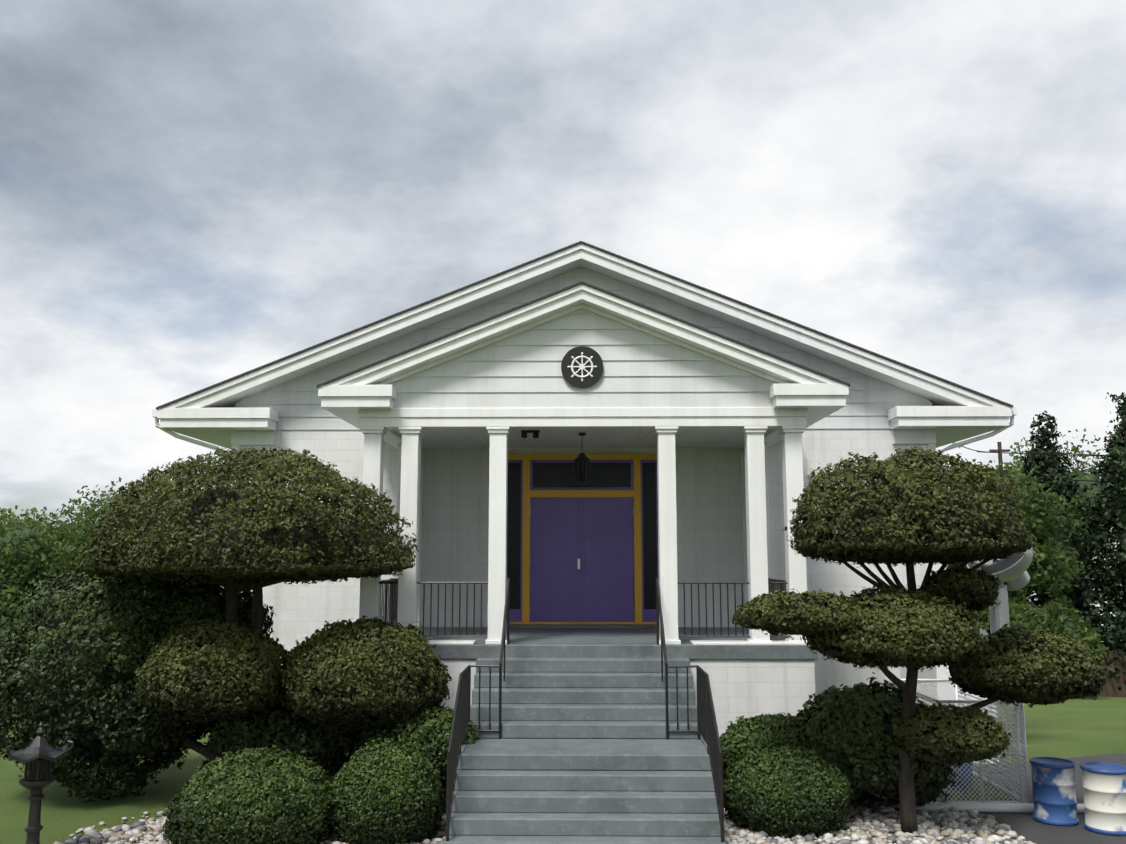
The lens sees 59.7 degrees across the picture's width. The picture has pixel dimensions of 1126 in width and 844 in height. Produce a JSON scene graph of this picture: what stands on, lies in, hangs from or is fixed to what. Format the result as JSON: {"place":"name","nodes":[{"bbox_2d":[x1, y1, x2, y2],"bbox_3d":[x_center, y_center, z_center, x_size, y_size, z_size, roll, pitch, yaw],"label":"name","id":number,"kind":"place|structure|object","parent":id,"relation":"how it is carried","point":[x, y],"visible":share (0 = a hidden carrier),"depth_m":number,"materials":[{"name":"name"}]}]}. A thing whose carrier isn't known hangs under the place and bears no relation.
{"place":"outdoors","nodes":[
{"label":"outdoors","id":0,"kind":"place"},
{"bbox_2d":[53,792,1035,843],"bbox_3d":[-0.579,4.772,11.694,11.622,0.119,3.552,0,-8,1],"label":"gravel bed stones","id":1,"kind":"object","parent":0,"point":[884,821],"visible":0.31,"depth_m":11.19,"materials":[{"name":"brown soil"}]},
{"bbox_2d":[5,722,73,843],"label":"pagoda lantern","id":2,"kind":"object","parent":1,"relation":"on","point":[38,753],"visible":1,"depth_m":10.34,"materials":[{"name":"grey stone"}]},
{"bbox_2d":[18,446,453,771],"bbox_3d":[-4.402,2.635,12.995,6.032,4.664,3.714,0,-8,1],"label":"topiary tree","id":3,"kind":"object","parent":1,"relation":"on","point":[291,674],"depth_m":12.07,"materials":[{"name":"green plant"}]},
{"bbox_2d":[162,703,854,843],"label":"round bushes","id":4,"kind":"object","parent":1,"relation":"on","point":[310,780],"depth_m":10.92,"materials":[{"name":"green plant"}]},
{"bbox_2d":[792,672,958,807],"bbox_3d":[3.776,3.939,12.280,2.154,1.514,1.828,0,-8,1],"label":"shrub","id":5,"kind":"object","parent":1,"relation":"on","point":[872,786],"visible":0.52,"depth_m":11.76,"materials":[{"name":"green plant"}]},
{"bbox_2d":[730,447,1107,833],"bbox_3d":[4.245,2.549,11.737,4.514,4.491,2.707,0,-8,1],"label":"topiary tree","id":6,"kind":"object","parent":1,"relation":"on","point":[960,648],"depth_m":11.17,"materials":[{"name":"green plant"}]},
{"bbox_2d":[0,676,1125,843],"bbox_3d":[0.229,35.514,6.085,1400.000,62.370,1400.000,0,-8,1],"label":"lawn","id":7,"kind":"structure","parent":0,"point":[1080,727],"depth_m":14.07,"materials":[{"name":"green plant"}]},
{"bbox_2d":[0,611,45,656],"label":"tree","id":8,"kind":"object","parent":7,"relation":"on","point":[4,619],"depth_m":24.14,"materials":[{"name":"green plant"}]},
{"bbox_2d":[0,515,83,579],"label":"tree","id":9,"kind":"object","parent":7,"relation":"on","point":[43,525],"depth_m":33.69,"materials":[{"name":"green plant"}]},
{"bbox_2d":[0,505,88,669],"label":"tree","id":10,"kind":"object","parent":7,"relation":"on","point":[5,531],"depth_m":27.99,"materials":[{"name":"green plant"}]},
{"bbox_2d":[0,477,192,629],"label":"tree","id":11,"kind":"object","parent":7,"relation":"on","point":[74,553],"depth_m":26.75,"materials":[{"name":"green plant"}]},
{"bbox_2d":[45,484,187,583],"bbox_3d":[-13.834,5.569,31.942,5.255,6.998,7.373,0,-8,1],"label":"tree","id":12,"kind":"object","parent":7,"relation":"on","point":[65,512],"depth_m":30.51,"materials":[{"name":"green plant"}]},
{"bbox_2d":[0,569,366,802],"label":"shrub","id":13,"kind":"object","parent":7,"relation":"on","point":[166,598],"visible":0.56,"depth_m":12.53,"materials":[{"name":"green plant"}]},
{"bbox_2d":[157,244,1011,572],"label":"roof cornice","id":14,"kind":"structure","parent":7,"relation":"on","point":[951,414],"depth_m":17.57,"materials":[{"name":"white wood"}]},
{"bbox_2d":[390,578,396,619],"bbox_3d":[-3.023,3.147,17.418,0.120,0.730,0.040,0,-8,1],"label":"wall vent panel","id":15,"kind":"object","parent":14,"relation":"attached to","point":[393,597],"visible":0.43,"depth_m":17.40,"materials":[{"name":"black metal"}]},
{"bbox_2d":[506,454,656,623],"bbox_3d":[0.337,2.077,17.506,2.900,3.014,0.090,0,-8,1],"label":"door frame","id":16,"kind":"object","parent":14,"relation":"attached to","point":[528,493],"visible":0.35,"depth_m":17.56,"materials":[{"name":"wood"}]},
{"bbox_2d":[507,462,656,608],"bbox_3d":[0.337,2.024,17.528,2.670,2.604,0.020,0,-8,1],"label":"door glass","id":17,"kind":"object","parent":16,"relation":"in","point":[562,474],"visible":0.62,"depth_m":17.61,"materials":[{"name":"black glass"}]},
{"bbox_2d":[506,460,658,621],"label":"purple door leaves","id":18,"kind":"object","parent":16,"relation":"in","point":[595,536],"visible":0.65,"depth_m":17.45,"materials":[{"name":"purple wood"}]},
{"bbox_2d":[529,509,634,612],"bbox_3d":[0.336,2.457,17.406,1.866,1.834,0.076,0,-8,1],"label":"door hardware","id":19,"kind":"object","parent":18,"relation":"attached to","point":[579,564],"depth_m":17.41,"materials":[{"name":"metal"}]},
{"bbox_2d":[156,241,1012,409],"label":"building roof shingles","id":20,"kind":"object","parent":14,"relation":"on","point":[618,256],"visible":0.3,"depth_m":17.51,"materials":[{"name":"grey"}]},
{"bbox_2d":[152,407,1017,586],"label":"building gutters","id":21,"kind":"object","parent":14,"relation":"attached to","point":[950,447],"visible":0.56,"depth_m":17.52,"materials":[{"name":"white metal"}]},
{"bbox_2d":[807,445,930,478],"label":"wall flood lights","id":22,"kind":"object","parent":14,"relation":"attached to","point":[922,447],"depth_m":17.51},
{"bbox_2d":[417,624,817,843],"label":"stairs","id":23,"kind":"structure","parent":7,"relation":"on","point":[607,762],"depth_m":12.32,"materials":[{"name":"grey concrete"}]},
{"bbox_2d":[521,430,590,486],"bbox_3d":[-0.112,0.577,15.383,1.154,0.882,0.290,2,-8,-17],"label":"hanging lantern","id":24,"kind":"object","parent":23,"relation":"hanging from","point":[582,456],"visible":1,"depth_m":15.39,"materials":[{"name":"black metal"}]},
{"bbox_2d":[575,460,588,481],"bbox_3d":[0.302,0.784,15.488,0.225,0.340,0.260,0,-8,1],"label":"lantern glass","id":25,"kind":"object","parent":24,"relation":"attached to","point":[582,466],"visible":0.83,"depth_m":15.40,"materials":[{"name":"black glass"}]},
{"bbox_2d":[359,426,806,644],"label":"porch columns","id":26,"kind":"structure","parent":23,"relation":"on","point":[755,520],"depth_m":14.16,"materials":[{"name":"white wood"}]},
{"bbox_2d":[359,407,807,450],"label":"porch beam","id":27,"kind":"structure","parent":26,"relation":"on","point":[770,418],"depth_m":14.28,"materials":[{"name":"white wood"}]},
{"bbox_2d":[318,284,848,429],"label":"porch cornice","id":28,"kind":"structure","parent":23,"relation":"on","point":[818,397],"depth_m":14.18,"materials":[{"name":"white wood"}]},
{"bbox_2d":[561,346,602,387],"bbox_3d":[0.281,-0.804,14.358,0.620,0.620,0.030,0,-8,1],"label":"round plaque","id":29,"kind":"object","parent":28,"relation":"attached to","point":[589,380],"visible":0.73,"depth_m":14.34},
{"bbox_2d":[567,352,596,380],"bbox_3d":[0.281,-0.807,14.338,0.430,0.430,0.040,0,-8,1],"label":"dharma wheel","id":30,"kind":"object","parent":29,"relation":"attached to","point":[582,366],"visible":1,"depth_m":14.33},
{"bbox_2d":[316,281,850,387],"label":"porch roof shingles","id":31,"kind":"object","parent":28,"relation":"on","point":[599,289],"visible":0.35,"depth_m":14.14,"materials":[{"name":"grey"}]},
{"bbox_2d":[379,578,788,841],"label":"iron railings","id":32,"kind":"object","parent":23,"relation":"on","point":[707,730],"visible":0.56,"depth_m":12.47,"materials":[{"name":"black metal"}]},
{"bbox_2d":[900,665,998,762],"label":"annex shed wall","id":33,"kind":"structure","parent":7,"relation":"on","point":[935,672],"depth_m":15.38,"materials":[{"name":"white paint"}]},
{"bbox_2d":[924,583,1009,635],"bbox_3d":[6.637,3.100,16.356,1.630,1.127,1.850,0,-8,1],"label":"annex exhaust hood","id":34,"kind":"object","parent":33,"relation":"on","point":[999,616],"visible":0.12,"depth_m":16.30,"materials":[{"name":"silver metal"}]},
{"bbox_2d":[967,541,1032,590],"bbox_3d":[7.331,2.300,16.370,1.021,1.033,1.043,0,-8,1],"label":"annex exhaust fan","id":35,"kind":"object","parent":34,"relation":"attached to","point":[1012,573],"visible":0.31,"depth_m":16.04,"materials":[{"name":"silver metal"}]},
{"bbox_2d":[884,679,1029,802],"bbox_3d":[5.444,4.424,13.771,1.124,1.320,2.294,0,-8,1],"label":"fence frame","id":36,"kind":"object","parent":7,"relation":"on","point":[980,765],"visible":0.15,"depth_m":12.66,"materials":[{"name":"grey metal"}]},
{"bbox_2d":[888,681,1028,802],"bbox_3d":[5.444,4.413,13.762,1.080,1.260,2.270,0,-8,1],"label":"chain-link fence","id":37,"kind":"object","parent":36,"relation":"attached to","point":[1013,747],"visible":0.15,"depth_m":12.66,"materials":[{"name":"grey metal"}]},
{"bbox_2d":[945,762,972,790],"bbox_3d":[5.431,4.822,13.540,0.460,0.450,0.448,0,-8,1],"label":"blue kennel tub","id":38,"kind":"object","parent":7,"relation":"on","point":[964,777],"depth_m":13.34,"materials":[{"name":"blue plastic"}]},
{"bbox_2d":[952,443,1022,597],"bbox_3d":[17.267,4.162,39.992,5.194,6.935,6.801,-7,-11,42],"label":"tree","id":39,"kind":"object","parent":7,"relation":"on","point":[1017,466],"depth_m":39.93,"materials":[{"name":"green plant"}]},
{"bbox_2d":[971,601,1041,633],"bbox_3d":[13.374,6.916,31.430,4.004,4.192,3.096,0,-8,1],"label":"bush","id":40,"kind":"object","parent":7,"relation":"on","point":[1021,620],"depth_m":30.49,"materials":[{"name":"green plant"}]},
{"bbox_2d":[947,459,1085,601],"bbox_3d":[14.699,5.384,34.092,6.494,8.409,4.565,-5,-9,34],"label":"tree","id":41,"kind":"object","parent":7,"relation":"on","point":[1039,577],"depth_m":32.37,"materials":[{"name":"green plant"}]},
{"bbox_2d":[954,443,1113,482],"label":"utility wires","id":42,"kind":"object","parent":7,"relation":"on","point":[1047,454],"visible":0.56,"depth_m":34.82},
{"bbox_2d":[973,753,1125,843],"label":"asphalt drive","id":43,"kind":"structure","parent":7,"relation":"on","point":[1027,826],"depth_m":11.72,"materials":[{"name":"grey asphalt"}]},
{"bbox_2d":[916,802,1084,812],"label":"curb","id":44,"kind":"structure","parent":43,"relation":"on","point":[1006,807],"depth_m":12.22,"materials":[{"name":"grey concrete"}]},
{"bbox_2d":[1029,757,1078,825],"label":"barrel rims","id":45,"kind":"object","parent":43,"relation":"on","point":[1053,762],"visible":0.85,"depth_m":11.78,"materials":[{"name":"blue metal"}]},
{"bbox_2d":[1031,764,1077,821],"bbox_3d":[5.954,4.473,11.883,0.494,0.692,0.494,0,-8,1],"label":"barrel","id":46,"kind":"object","parent":43,"relation":"on","point":[1054,795],"visible":0.69,"depth_m":11.69,"materials":[{"name":"paint"}]},
{"bbox_2d":[1080,762,1125,835],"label":"barrel rims","id":47,"kind":"object","parent":43,"relation":"on","point":[1105,768],"visible":0.81,"depth_m":11.41,"materials":[{"name":"blue metal"}]},
{"bbox_2d":[1082,770,1125,830],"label":"barrel","id":48,"kind":"object","parent":43,"relation":"on","point":[1104,796],"visible":0.73,"depth_m":11.29,"materials":[{"name":"paint"}]},
{"bbox_2d":[1009,595,1107,660],"bbox_3d":[15.792,7.338,31.535,3.233,3.442,3.583,0,-8,1],"label":"bush","id":49,"kind":"object","parent":7,"relation":"on","point":[1046,615],"depth_m":31.22,"materials":[{"name":"green plant"}]},
{"bbox_2d":[1009,428,1120,616],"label":"tree","id":50,"kind":"object","parent":7,"relation":"on","point":[1075,449],"depth_m":40.83,"materials":[{"name":"green plant"}]},
{"bbox_2d":[1012,410,1125,696],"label":"tree","id":51,"kind":"object","parent":7,"relation":"on","point":[1057,471],"depth_m":34.79,"materials":[{"name":"green plant"}]},
{"bbox_2d":[1072,392,1125,681],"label":"tree","id":52,"kind":"object","parent":7,"relation":"on","point":[1116,450],"depth_m":34.37,"materials":[{"name":"green plant"}]},
{"bbox_2d":[1084,651,1125,696],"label":"wooden fence","id":53,"kind":"object","parent":7,"relation":"on","point":[1110,687],"visible":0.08,"depth_m":32.31,"materials":[{"name":"brown wood"}]},
{"bbox_2d":[0,0,1125,641],"label":"sky","id":54,"kind":"structure","parent":0,"point":[196,195],"materials":[{"name":"grey"}]},
{"bbox_2d":[395,429,769,447],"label":"porch ceiling","id":55,"kind":"structure","parent":0,"point":[647,438],"depth_m":16.45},
{"bbox_2d":[389,309,776,407],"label":"pediment","id":56,"kind":"structure","parent":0,"point":[641,369],"depth_m":14.38,"materials":[{"name":"white wood"}]},
{"bbox_2d":[235,267,931,429],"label":"gable wall","id":57,"kind":"structure","parent":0,"point":[295,403],"depth_m":17.96,"materials":[{"name":"white wood"}]},
{"bbox_2d":[239,429,933,694],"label":"building cmu walls","id":58,"kind":"structure","parent":0,"point":[455,522],"depth_m":17.54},
{"bbox_2d":[357,659,815,747],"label":"porch foundation wall","id":59,"kind":"structure","parent":0,"point":[748,688],"depth_m":13.74,"materials":[{"name":"white concrete"}]},
{"bbox_2d":[427,640,805,644],"bbox_3d":[0.284,3.157,14.037,6.500,0.028,0.400,0,-8,1],"label":"porch floor edge","id":60,"kind":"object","parent":59,"relation":"on","point":[719,642],"depth_m":13.87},
{"bbox_2d":[989,442,1011,602],"bbox_3d":[15.508,5.184,34.225,0.700,9.030,0.200,0,-8,1],"label":"utility pole","id":61,"kind":"object","parent":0,"point":[999,445],"visible":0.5,"depth_m":34.74,"materials":[{"name":"brown wood"}]}
]}

